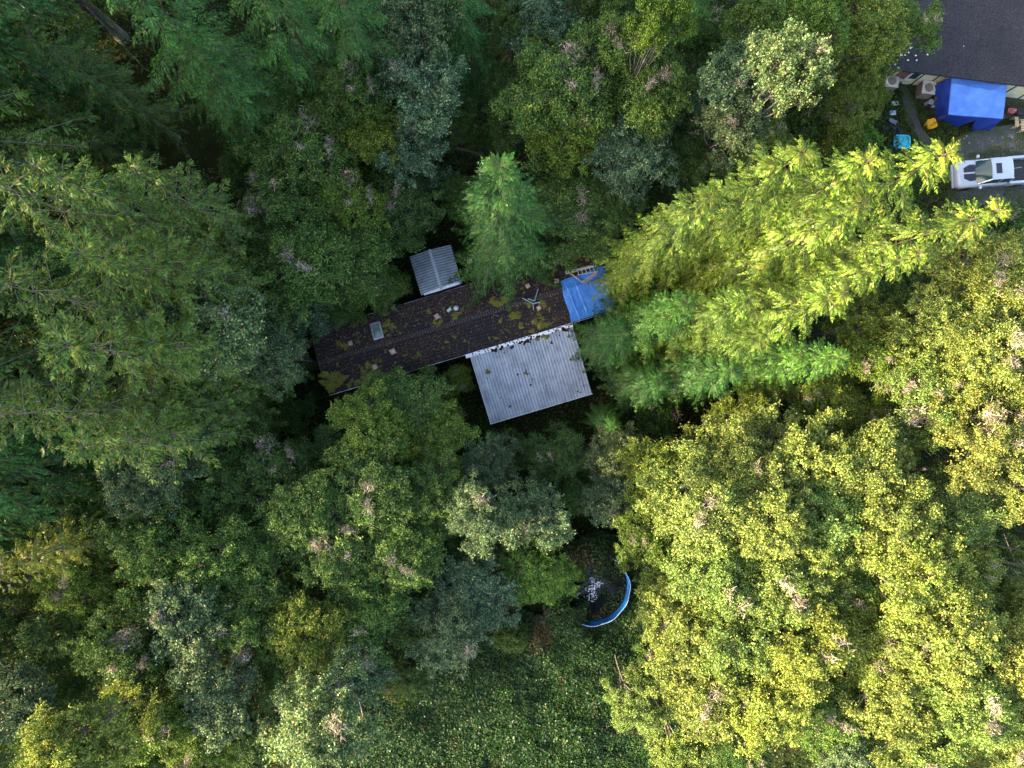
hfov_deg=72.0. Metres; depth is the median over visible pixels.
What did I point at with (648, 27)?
broadleaf tree
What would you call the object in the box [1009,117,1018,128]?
wood rack
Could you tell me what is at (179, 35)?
fir tree
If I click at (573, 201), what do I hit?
broadleaf tree
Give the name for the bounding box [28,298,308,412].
cedar tree
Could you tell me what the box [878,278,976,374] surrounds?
autumn tree
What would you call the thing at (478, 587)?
pale broadleaf tree
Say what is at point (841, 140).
shrub
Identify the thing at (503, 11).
broadleaf tree
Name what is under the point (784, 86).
pale broadleaf tree
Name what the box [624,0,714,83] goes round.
broadleaf tree
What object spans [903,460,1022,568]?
autumn tree
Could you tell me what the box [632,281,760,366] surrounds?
fir tree
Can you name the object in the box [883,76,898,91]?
cooling unit
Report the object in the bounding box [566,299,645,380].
fir tree
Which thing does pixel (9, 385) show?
cedar tree
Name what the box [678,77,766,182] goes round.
pale broadleaf tree
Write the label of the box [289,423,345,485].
broadleaf tree
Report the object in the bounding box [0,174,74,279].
fir tree
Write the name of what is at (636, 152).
pale broadleaf tree
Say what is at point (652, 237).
fir tree
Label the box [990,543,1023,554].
fallen pole
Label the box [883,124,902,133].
black sheeting
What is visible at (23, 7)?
cedar tree
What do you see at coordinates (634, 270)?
fir tree
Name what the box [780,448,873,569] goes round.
autumn tree
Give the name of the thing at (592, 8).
broadleaf tree
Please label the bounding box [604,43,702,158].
broadleaf tree
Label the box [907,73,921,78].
window
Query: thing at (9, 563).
cedar tree
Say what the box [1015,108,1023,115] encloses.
dark bin
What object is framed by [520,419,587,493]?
broadleaf tree
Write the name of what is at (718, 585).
autumn tree
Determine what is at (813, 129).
shrub
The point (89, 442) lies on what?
cedar tree
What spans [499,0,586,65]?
pale broadleaf tree
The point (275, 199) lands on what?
broadleaf tree
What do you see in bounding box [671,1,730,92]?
broadleaf tree
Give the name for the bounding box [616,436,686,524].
broadleaf tree
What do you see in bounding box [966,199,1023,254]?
shrub
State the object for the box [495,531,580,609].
broadleaf tree
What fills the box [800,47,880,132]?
broadleaf tree
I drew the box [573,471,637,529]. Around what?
pale broadleaf tree
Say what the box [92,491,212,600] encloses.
broadleaf tree
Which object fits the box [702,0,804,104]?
broadleaf tree
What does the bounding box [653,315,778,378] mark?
fir tree
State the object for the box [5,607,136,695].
broadleaf tree
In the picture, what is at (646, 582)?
broadleaf tree
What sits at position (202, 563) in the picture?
broadleaf tree
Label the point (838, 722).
broadleaf tree
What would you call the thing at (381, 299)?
broadleaf tree
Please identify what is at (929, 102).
engine
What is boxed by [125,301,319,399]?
cedar tree
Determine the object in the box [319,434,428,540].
broadleaf tree
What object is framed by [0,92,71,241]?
cedar tree
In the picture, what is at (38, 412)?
cedar tree
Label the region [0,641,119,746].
pale broadleaf tree
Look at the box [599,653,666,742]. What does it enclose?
autumn tree
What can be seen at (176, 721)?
broadleaf tree
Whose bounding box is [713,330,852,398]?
fir tree
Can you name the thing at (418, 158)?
pale broadleaf tree
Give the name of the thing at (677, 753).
autumn tree
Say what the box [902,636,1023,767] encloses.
autumn tree
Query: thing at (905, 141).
wading tub
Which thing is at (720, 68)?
pale broadleaf tree
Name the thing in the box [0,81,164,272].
cedar tree
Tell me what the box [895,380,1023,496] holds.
autumn tree
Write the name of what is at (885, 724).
autumn tree
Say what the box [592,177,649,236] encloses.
broadleaf tree
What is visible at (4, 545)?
fir tree
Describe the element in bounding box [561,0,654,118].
broadleaf tree
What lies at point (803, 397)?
broadleaf tree
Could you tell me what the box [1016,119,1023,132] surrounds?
wood rack
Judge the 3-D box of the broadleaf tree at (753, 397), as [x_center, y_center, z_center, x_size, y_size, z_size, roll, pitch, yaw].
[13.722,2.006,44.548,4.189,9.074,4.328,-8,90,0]
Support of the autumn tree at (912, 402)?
on the ground at (200, 160)
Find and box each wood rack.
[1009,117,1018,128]
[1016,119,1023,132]
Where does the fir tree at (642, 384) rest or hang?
on the ground at (200, 160)
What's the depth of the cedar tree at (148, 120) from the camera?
40.23 m
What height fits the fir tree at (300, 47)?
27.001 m
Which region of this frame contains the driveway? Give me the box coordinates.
[947,123,1023,204]
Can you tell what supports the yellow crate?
on the ground at (200, 160)
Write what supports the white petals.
in the round pool
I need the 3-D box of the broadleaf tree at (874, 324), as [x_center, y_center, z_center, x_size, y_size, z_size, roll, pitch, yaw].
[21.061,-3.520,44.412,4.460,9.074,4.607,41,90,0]
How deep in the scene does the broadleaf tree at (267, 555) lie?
39.23 m
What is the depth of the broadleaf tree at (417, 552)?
38.89 m
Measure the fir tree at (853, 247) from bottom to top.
26.001 m
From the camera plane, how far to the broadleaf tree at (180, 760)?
38.86 m
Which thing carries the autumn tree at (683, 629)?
on the ground at (200, 160)
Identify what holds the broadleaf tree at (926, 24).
on the ground at (200, 160)
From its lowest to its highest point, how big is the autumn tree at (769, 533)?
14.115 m
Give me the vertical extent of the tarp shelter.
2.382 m
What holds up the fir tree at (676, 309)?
on the ground at (200, 160)
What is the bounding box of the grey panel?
[889,118,897,124]
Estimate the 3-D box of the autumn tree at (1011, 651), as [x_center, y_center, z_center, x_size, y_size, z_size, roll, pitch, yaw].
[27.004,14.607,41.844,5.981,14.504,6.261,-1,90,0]
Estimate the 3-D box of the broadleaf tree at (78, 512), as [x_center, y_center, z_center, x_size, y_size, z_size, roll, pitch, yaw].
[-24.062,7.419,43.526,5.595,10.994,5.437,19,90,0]
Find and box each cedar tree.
[0,0,48,39]
[0,0,155,74]
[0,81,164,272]
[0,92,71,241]
[0,150,236,301]
[0,244,252,381]
[0,256,44,358]
[0,295,172,473]
[0,346,255,461]
[0,411,69,540]
[0,490,176,593]
[0,536,45,663]
[0,596,67,691]
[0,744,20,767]
[16,21,195,157]
[21,146,256,280]
[26,95,165,195]
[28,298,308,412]
[48,221,300,334]
[55,382,289,486]
[111,150,270,272]
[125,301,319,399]
[128,225,308,334]
[155,373,289,437]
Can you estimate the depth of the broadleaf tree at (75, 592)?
39.17 m
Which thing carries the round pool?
on the ground at (200, 160)
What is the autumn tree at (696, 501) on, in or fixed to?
on the ground at (200, 160)
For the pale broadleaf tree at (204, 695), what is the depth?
37.36 m
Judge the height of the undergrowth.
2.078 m
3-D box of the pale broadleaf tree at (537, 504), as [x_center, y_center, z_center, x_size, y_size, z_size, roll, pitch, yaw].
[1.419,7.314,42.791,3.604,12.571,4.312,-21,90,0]
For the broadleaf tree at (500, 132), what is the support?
on the ground at (200, 160)
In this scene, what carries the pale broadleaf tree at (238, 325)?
on the ground at (200, 160)
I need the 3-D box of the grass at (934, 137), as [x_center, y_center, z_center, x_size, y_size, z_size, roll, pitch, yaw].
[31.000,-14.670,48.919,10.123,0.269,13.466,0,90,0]
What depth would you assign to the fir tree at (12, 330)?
43.67 m
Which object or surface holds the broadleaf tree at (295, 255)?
on the ground at (200, 160)
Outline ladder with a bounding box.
[578,266,595,274]
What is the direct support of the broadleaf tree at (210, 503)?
on the ground at (200, 160)
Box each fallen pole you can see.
[448,145,483,155]
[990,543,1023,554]
[997,559,1023,567]
[1003,532,1018,572]
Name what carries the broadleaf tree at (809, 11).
on the ground at (200, 160)
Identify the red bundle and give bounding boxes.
[1006,108,1016,113]
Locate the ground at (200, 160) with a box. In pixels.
[0,0,1023,767]
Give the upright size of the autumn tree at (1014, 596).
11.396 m
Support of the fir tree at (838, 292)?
on the ground at (200, 160)
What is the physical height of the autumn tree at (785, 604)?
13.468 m
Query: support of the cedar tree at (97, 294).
on the ground at (200, 160)
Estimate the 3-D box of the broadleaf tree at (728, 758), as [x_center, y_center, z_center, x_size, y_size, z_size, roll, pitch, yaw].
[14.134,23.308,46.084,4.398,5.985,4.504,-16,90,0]
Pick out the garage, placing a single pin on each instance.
(988, 35)
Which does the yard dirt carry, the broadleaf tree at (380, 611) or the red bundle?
the red bundle
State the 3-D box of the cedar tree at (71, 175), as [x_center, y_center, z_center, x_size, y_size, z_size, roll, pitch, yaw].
[-16.954,-7.769,37.131,5.545,24.001,5.488,-23,90,0]
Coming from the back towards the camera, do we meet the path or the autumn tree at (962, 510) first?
the path
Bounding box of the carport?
[465,323,592,423]
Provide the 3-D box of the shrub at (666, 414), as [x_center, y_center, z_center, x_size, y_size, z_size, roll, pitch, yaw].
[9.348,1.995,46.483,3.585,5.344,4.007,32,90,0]
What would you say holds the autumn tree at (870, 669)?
on the ground at (200, 160)
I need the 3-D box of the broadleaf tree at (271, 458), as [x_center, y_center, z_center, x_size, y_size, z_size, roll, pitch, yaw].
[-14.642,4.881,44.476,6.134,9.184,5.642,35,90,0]
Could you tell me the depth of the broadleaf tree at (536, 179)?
42.82 m
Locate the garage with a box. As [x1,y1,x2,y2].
[877,0,1023,98]
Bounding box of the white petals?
[577,577,602,601]
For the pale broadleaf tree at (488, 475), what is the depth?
41.87 m
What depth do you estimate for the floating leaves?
48.50 m
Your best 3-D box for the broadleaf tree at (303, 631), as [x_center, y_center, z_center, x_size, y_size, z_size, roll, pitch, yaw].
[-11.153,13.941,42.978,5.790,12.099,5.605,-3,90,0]
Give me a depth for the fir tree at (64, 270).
39.37 m
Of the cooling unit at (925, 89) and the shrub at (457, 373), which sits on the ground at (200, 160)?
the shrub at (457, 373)
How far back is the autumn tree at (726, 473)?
36.80 m
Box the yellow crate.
[926,118,937,128]
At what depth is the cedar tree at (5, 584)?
45.25 m
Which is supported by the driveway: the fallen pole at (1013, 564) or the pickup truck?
the pickup truck
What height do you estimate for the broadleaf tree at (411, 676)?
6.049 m
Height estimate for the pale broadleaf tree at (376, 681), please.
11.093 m
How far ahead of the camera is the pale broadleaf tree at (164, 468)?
37.38 m
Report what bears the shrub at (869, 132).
on the ground at (200, 160)
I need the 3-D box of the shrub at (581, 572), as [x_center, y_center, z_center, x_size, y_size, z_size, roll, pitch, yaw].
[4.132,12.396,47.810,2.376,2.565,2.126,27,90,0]
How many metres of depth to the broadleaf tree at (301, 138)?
37.39 m
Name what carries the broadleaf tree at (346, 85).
on the ground at (200, 160)
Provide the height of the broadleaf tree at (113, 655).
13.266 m
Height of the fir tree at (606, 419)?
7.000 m
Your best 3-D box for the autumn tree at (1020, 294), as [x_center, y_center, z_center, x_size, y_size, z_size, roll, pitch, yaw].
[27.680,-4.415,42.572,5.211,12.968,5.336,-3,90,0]
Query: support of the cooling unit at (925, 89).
on the yard dirt
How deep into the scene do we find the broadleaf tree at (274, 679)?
39.76 m
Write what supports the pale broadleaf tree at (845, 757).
on the ground at (200, 160)
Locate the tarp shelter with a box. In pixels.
[930,78,1006,130]
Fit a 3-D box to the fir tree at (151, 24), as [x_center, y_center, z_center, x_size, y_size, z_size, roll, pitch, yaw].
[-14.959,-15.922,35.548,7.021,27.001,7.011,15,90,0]
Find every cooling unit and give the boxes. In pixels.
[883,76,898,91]
[915,80,935,99]
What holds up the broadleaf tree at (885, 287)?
on the ground at (200, 160)
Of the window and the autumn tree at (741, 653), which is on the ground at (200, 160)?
the autumn tree at (741, 653)
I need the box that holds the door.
[892,71,912,82]
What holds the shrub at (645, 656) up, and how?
on the ground at (200, 160)
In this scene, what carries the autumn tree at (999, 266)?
on the ground at (200, 160)
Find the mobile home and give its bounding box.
[310,252,610,395]
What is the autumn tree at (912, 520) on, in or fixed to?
on the ground at (200, 160)
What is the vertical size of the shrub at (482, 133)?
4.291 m
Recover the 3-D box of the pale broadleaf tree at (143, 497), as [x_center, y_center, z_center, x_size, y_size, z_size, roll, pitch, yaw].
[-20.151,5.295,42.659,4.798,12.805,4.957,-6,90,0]
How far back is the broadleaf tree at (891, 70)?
43.99 m
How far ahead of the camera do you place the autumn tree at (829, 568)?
37.18 m
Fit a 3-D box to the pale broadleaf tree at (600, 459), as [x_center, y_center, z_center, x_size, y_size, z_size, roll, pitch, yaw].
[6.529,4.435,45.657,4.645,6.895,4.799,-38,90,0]
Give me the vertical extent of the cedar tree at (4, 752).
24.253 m
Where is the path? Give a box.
[900,85,936,153]
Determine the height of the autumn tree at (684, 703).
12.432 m
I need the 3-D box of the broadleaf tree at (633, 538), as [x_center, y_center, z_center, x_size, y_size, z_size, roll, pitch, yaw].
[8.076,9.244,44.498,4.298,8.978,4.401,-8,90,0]
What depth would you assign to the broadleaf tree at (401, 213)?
41.05 m
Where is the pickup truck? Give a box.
[950,155,1023,190]
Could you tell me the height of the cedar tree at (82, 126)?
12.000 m
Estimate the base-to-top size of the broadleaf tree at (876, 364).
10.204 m
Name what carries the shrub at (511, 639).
on the ground at (200, 160)
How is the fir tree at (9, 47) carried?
on the ground at (200, 160)
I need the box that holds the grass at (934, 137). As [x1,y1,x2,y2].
[886,84,1023,265]
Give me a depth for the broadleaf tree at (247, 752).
42.39 m
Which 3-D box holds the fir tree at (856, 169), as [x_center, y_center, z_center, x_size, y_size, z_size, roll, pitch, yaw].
[12.021,-7.436,35.955,5.495,26.001,5.487,-29,90,0]
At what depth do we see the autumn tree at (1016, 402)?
36.81 m
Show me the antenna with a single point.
(532, 300)
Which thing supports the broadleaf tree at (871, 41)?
on the ground at (200, 160)
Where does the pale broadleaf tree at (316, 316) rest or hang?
on the ground at (200, 160)
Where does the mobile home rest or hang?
on the ground at (200, 160)
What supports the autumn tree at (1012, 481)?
on the ground at (200, 160)
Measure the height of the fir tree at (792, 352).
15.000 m
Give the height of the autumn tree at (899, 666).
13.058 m
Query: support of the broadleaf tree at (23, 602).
on the ground at (200, 160)
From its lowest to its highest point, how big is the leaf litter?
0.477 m
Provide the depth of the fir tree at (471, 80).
39.73 m
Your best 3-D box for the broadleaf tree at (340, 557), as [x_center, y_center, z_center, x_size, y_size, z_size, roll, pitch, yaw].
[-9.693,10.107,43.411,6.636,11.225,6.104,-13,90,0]
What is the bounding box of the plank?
[565,264,595,273]
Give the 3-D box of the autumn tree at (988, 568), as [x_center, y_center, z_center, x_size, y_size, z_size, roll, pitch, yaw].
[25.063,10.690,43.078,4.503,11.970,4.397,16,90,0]
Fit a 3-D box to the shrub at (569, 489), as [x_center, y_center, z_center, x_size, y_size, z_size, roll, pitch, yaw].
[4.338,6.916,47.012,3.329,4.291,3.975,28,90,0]
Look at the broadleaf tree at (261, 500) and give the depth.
41.02 m
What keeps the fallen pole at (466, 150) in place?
on the ground at (200, 160)
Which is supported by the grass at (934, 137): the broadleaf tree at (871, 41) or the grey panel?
the grey panel
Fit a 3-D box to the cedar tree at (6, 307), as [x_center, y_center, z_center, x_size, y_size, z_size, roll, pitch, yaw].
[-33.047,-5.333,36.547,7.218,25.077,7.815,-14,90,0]
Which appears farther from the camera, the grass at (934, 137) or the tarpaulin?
the grass at (934, 137)
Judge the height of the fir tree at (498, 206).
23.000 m
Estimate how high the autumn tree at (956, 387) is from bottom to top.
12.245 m
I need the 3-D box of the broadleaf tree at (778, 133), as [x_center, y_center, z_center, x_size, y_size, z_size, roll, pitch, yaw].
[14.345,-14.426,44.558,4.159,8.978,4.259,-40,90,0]
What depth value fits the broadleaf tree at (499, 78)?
40.71 m
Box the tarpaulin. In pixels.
[560,266,615,321]
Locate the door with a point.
(903, 75)
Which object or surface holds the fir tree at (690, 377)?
on the ground at (200, 160)
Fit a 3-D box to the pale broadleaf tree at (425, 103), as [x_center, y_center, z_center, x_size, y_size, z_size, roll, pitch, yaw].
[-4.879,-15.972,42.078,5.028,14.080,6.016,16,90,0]
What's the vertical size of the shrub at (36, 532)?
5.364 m
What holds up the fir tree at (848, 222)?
on the ground at (200, 160)
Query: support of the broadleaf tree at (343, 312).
on the ground at (200, 160)
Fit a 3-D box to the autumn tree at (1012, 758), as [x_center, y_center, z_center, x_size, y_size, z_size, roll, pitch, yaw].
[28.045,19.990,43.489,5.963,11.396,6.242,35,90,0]
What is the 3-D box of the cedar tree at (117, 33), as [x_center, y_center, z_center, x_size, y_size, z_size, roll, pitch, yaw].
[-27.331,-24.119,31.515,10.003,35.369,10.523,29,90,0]
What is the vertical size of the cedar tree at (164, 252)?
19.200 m
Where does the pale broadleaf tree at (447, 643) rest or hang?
on the ground at (200, 160)
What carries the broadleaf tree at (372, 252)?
on the ground at (200, 160)
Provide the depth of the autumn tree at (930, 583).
35.93 m
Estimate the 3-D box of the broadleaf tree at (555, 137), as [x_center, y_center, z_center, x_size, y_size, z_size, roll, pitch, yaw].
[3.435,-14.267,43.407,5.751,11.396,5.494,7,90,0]
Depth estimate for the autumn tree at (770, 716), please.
37.07 m
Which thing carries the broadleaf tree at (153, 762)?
on the ground at (200, 160)
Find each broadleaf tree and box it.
[0,588,60,658]
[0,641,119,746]
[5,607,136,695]
[5,691,125,767]
[30,543,125,629]
[35,471,132,567]
[45,637,147,724]
[58,582,177,697]
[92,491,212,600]
[97,446,200,523]
[102,698,171,767]
[106,654,217,767]
[127,394,255,492]
[132,621,212,694]
[138,557,235,675]
[143,260,304,387]
[156,682,255,767]
[163,648,274,755]
[164,513,280,604]
[177,449,274,540]
[190,571,320,685]
[215,223,282,289]
[217,148,256,198]
[220,526,319,626]
[225,703,285,767]
[226,413,318,506]
[230,162,337,266]
[233,80,356,209]
[236,321,317,399]
[242,214,371,326]
[250,458,366,569]
[251,474,309,526]
[252,639,390,767]
[257,644,321,711]
[258,578,358,682]
[266,281,343,350]
[278,513,389,617]
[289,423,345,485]
[294,151,391,235]
[302,47,392,166]
[307,290,368,330]
[313,215,407,307]
[314,622,400,716]
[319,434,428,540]
[324,97,406,184]
[325,378,416,465]
[327,565,427,668]
[349,503,459,611]
[355,363,456,460]
[356,262,413,316]
[358,109,458,199]
[362,0,464,90]
[363,162,445,253]
[372,34,470,155]
[386,648,432,701]
[401,397,480,484]
[404,448,476,538]
[404,592,497,680]
[426,553,521,642]
[434,89,478,155]
[434,170,479,225]
[436,527,498,584]
[443,464,529,561]
[455,429,520,491]
[480,97,526,154]
[482,58,544,117]
[486,17,619,175]
[488,0,533,63]
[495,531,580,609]
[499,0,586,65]
[507,470,575,554]
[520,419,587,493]
[522,167,556,202]
[523,96,613,178]
[528,162,635,274]
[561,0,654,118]
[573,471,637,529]
[575,0,641,25]
[580,420,655,491]
[581,105,679,215]
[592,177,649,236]
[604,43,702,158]
[609,0,698,123]
[610,508,676,574]
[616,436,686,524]
[632,558,697,614]
[654,111,711,199]
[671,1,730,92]
[675,32,769,155]
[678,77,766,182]
[690,14,841,181]
[691,571,749,645]
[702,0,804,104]
[703,381,781,447]
[708,723,774,767]
[714,108,796,186]
[766,0,854,80]
[773,361,859,431]
[784,656,868,763]
[795,0,914,93]
[795,359,899,451]
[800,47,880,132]
[805,717,886,767]
[817,286,909,363]
[839,334,938,418]
[847,35,902,82]
[849,270,937,337]
[859,0,945,81]
[956,529,1023,599]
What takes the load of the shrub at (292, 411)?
on the ground at (200, 160)
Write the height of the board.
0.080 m
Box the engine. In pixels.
[924,99,934,109]
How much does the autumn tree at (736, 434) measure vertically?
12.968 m
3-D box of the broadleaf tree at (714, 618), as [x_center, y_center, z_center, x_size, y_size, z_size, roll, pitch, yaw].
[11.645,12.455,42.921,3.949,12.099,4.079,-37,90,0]
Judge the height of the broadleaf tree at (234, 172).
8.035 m
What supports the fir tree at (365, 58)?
on the ground at (200, 160)
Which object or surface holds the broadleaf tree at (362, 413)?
on the ground at (200, 160)
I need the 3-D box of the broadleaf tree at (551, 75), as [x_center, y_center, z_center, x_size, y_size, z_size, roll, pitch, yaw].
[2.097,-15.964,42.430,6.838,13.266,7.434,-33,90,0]
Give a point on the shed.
(435, 269)
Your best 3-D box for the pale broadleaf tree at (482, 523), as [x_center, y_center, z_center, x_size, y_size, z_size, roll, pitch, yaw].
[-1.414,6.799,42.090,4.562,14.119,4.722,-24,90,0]
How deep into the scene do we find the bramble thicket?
48.29 m
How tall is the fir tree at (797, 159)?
25.001 m
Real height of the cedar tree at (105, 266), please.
23.071 m
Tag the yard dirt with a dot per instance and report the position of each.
(1008, 101)
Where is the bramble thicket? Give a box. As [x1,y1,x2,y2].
[346,528,687,767]
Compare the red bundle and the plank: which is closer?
the plank
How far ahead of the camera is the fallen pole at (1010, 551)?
40.98 m
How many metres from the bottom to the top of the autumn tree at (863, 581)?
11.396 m
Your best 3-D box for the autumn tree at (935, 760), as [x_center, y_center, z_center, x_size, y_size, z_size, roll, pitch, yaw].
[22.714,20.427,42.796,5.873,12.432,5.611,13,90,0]
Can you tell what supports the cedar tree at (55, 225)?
on the ground at (200, 160)
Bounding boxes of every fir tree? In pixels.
[0,0,152,165]
[0,15,40,144]
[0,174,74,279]
[0,221,142,334]
[0,316,63,469]
[0,404,125,562]
[0,478,45,567]
[106,0,315,180]
[166,25,325,183]
[227,0,393,133]
[308,0,420,128]
[435,0,502,109]
[448,152,565,312]
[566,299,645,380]
[578,398,623,441]
[587,181,722,311]
[590,284,700,368]
[597,351,676,420]
[600,236,671,302]
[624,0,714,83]
[626,135,822,296]
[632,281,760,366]
[637,343,743,411]
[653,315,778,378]
[663,273,855,378]
[672,143,888,299]
[674,188,874,325]
[710,136,964,291]
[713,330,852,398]
[719,337,810,398]
[729,242,929,326]
[764,194,1015,322]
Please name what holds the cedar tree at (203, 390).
on the ground at (200, 160)
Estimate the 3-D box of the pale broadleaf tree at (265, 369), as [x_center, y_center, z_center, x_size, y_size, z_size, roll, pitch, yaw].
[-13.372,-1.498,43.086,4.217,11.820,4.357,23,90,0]
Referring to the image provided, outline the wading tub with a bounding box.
[894,135,910,148]
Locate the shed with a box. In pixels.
[410,245,461,296]
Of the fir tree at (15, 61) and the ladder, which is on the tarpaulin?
the ladder
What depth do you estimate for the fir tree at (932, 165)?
25.17 m
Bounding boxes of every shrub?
[7,483,88,543]
[264,389,317,442]
[378,656,420,708]
[440,362,474,399]
[463,121,523,176]
[492,423,532,473]
[492,620,528,654]
[548,469,602,516]
[563,550,590,580]
[631,630,667,674]
[632,392,683,444]
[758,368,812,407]
[784,104,833,155]
[793,103,869,163]
[828,76,894,127]
[844,121,886,166]
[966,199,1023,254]
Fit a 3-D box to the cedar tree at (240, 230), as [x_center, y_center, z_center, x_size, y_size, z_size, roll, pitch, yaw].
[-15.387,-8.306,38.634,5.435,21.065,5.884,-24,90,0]
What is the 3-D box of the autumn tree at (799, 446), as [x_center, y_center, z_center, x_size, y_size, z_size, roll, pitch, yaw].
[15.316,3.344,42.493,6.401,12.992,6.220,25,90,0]
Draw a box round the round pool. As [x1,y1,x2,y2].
[560,551,630,626]
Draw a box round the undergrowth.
[0,0,1023,767]
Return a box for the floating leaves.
[565,554,625,620]
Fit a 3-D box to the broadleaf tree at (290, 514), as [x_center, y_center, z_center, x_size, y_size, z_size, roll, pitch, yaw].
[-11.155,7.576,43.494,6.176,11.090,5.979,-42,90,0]
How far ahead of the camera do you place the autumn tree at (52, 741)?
32.99 m
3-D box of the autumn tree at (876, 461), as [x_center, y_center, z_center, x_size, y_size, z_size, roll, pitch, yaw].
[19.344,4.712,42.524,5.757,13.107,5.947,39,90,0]
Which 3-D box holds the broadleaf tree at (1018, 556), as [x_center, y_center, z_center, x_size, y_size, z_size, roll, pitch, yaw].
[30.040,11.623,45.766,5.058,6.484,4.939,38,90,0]
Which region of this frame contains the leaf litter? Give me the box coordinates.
[311,252,602,394]
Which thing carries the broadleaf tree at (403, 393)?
on the ground at (200, 160)
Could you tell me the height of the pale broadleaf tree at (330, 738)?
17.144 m
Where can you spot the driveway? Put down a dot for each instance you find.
(980, 141)
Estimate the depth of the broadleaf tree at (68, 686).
39.08 m
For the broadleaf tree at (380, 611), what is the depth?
39.06 m
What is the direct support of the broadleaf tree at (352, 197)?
on the ground at (200, 160)
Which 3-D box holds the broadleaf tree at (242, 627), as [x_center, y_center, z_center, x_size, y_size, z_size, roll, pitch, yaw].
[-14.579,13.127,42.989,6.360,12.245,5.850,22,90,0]
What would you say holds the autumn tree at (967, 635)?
on the ground at (200, 160)
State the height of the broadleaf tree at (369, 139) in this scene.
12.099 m
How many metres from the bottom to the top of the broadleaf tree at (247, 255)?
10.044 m
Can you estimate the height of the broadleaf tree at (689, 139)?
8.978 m
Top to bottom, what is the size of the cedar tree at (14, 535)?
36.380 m
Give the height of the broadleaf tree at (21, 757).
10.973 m
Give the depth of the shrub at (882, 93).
45.75 m
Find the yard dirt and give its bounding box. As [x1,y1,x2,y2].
[909,85,1023,121]
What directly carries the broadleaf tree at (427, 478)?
on the ground at (200, 160)
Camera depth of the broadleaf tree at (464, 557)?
41.92 m
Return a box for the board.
[582,270,597,282]
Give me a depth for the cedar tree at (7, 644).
44.37 m
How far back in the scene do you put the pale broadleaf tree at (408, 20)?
35.70 m
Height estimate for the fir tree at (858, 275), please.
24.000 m
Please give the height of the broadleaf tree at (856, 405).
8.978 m
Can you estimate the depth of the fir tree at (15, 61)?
41.88 m
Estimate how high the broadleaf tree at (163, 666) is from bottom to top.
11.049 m
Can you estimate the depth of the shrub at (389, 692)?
46.33 m
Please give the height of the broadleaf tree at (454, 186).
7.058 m
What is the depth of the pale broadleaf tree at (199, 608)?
37.36 m
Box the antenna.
[522,289,539,309]
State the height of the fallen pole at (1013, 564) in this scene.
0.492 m
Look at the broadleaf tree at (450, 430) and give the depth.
41.90 m
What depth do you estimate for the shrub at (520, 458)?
47.10 m
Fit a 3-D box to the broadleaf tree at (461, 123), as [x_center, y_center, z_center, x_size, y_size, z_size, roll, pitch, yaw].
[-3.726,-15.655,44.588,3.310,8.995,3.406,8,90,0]
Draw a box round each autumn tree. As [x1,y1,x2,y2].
[7,663,177,767]
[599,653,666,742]
[630,573,727,678]
[632,437,749,562]
[642,636,749,745]
[643,698,721,767]
[644,527,770,627]
[666,405,796,491]
[687,594,804,698]
[694,441,774,522]
[712,658,825,765]
[719,450,822,577]
[721,525,852,645]
[742,391,855,503]
[745,575,871,713]
[777,523,858,596]
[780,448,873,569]
[801,550,894,634]
[805,413,923,519]
[805,596,918,700]
[810,634,938,767]
[816,473,960,576]
[857,705,976,767]
[860,519,980,648]
[861,355,989,425]
[865,349,981,456]
[865,576,1012,706]
[868,623,938,693]
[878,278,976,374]
[889,214,1023,321]
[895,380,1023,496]
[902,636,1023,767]
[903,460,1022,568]
[906,535,1012,606]
[910,441,1023,528]
[911,300,1023,410]
[929,604,1023,713]
[939,676,1023,767]
[944,373,1023,430]
[965,276,1023,327]
[980,560,1023,633]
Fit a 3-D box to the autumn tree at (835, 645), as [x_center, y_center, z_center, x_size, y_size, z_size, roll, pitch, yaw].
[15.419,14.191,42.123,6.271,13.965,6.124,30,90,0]
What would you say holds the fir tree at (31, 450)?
on the ground at (200, 160)
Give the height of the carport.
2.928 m
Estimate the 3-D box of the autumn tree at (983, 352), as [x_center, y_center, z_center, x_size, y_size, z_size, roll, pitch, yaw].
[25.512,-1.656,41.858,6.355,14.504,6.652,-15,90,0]

